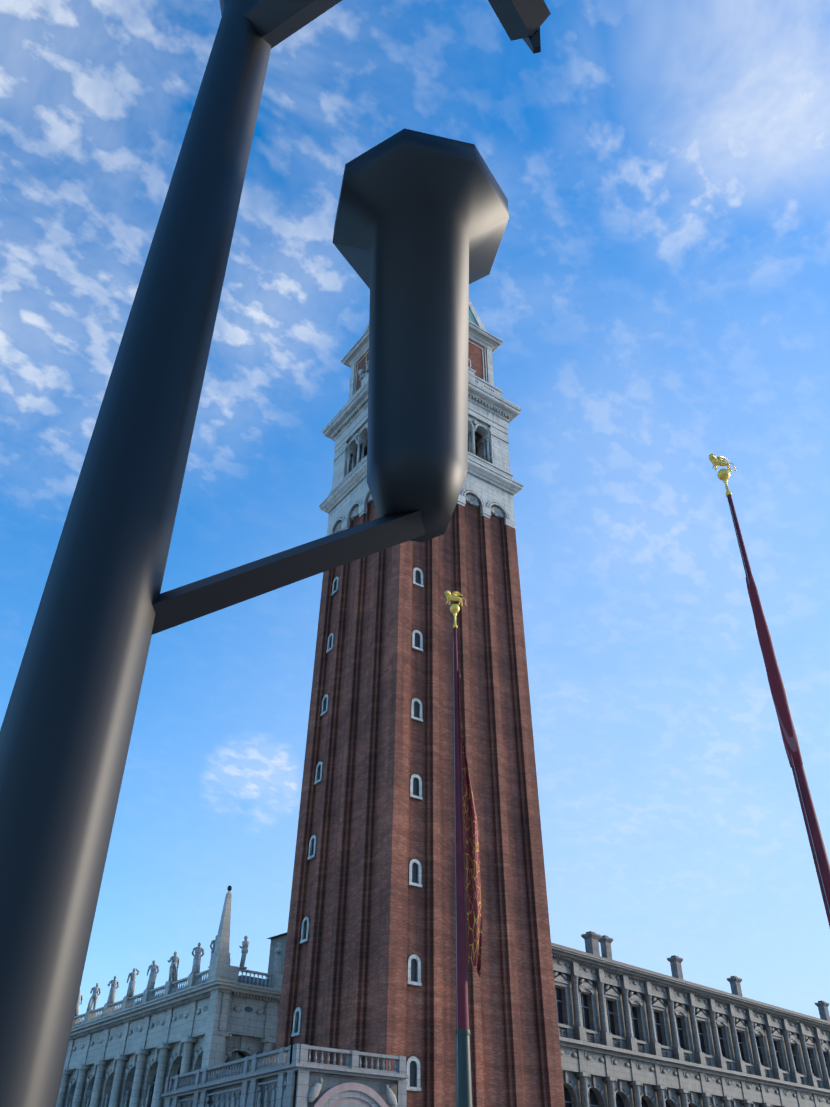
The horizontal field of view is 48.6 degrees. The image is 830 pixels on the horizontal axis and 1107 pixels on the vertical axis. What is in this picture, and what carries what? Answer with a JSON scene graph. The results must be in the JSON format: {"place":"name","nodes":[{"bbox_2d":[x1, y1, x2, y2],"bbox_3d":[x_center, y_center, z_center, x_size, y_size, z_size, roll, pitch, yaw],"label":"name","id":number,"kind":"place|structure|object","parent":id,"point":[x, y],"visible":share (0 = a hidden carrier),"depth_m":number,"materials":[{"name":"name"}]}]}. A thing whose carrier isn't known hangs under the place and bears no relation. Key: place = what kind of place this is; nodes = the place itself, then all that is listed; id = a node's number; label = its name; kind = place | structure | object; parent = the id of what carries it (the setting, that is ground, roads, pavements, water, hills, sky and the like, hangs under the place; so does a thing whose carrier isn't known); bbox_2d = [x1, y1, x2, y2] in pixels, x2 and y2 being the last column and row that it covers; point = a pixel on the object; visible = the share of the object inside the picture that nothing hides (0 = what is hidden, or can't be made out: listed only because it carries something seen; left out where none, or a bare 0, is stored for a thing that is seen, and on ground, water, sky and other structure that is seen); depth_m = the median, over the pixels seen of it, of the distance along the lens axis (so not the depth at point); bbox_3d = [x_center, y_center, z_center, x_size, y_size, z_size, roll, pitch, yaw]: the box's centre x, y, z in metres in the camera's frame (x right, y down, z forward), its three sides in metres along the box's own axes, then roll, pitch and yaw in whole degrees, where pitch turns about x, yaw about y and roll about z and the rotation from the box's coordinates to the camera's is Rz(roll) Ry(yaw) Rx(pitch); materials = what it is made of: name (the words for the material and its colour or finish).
{"place":"outdoors","nodes":[
{"label":"outdoors","id":0,"kind":"place"},
{"bbox_2d":[56,885,282,1106],"bbox_3d":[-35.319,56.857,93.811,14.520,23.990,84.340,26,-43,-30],"label":"library building","id":1,"kind":"structure","parent":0,"point":[130,1052],"depth_m":71.25,"materials":[{"name":"stone"}]},
{"bbox_2d":[0,0,550,1106],"bbox_3d":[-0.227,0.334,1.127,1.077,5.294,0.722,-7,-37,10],"label":"street lamp","id":2,"kind":"object","parent":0,"point":[422,218],"visible":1,"depth_m":1.49,"materials":[{"name":"black metal"}]},
{"bbox_2d":[161,1044,408,1106],"bbox_3d":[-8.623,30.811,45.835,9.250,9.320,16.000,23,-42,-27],"label":"loggia","id":3,"kind":"object","parent":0,"point":[292,1077],"visible":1,"depth_m":44.23,"materials":[{"name":"stone"}]},
{"bbox_2d":[0,0,829,1020],"label":"sky","id":4,"kind":"structure","parent":0,"point":[656,290],"materials":[{"name":"blue"}]},
{"bbox_2d":[275,299,564,1106],"bbox_3d":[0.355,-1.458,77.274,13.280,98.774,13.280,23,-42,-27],"label":"campanile","id":5,"kind":"structure","parent":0,"point":[370,960],"depth_m":59.34,"materials":[{"name":"brick"}]},
{"bbox_2d":[445,590,481,1106],"bbox_3d":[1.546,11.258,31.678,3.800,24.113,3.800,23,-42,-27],"label":"flagpole","id":6,"kind":"object","parent":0,"point":[462,1030],"visible":1,"depth_m":31.35,"materials":[{"name":"brown metal"}]},
{"bbox_2d":[266,931,829,1106],"bbox_3d":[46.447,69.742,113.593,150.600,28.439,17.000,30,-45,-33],"label":"arcaded building","id":7,"kind":"structure","parent":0,"point":[631,1036],"depth_m":92.47,"materials":[{"name":"stone"}]},
{"bbox_2d":[709,454,829,926],"bbox_3d":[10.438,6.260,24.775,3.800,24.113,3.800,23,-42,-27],"label":"flagpole","id":8,"kind":"object","parent":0,"point":[793,753],"visible":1,"depth_m":25.87,"materials":[{"name":"brown metal"}]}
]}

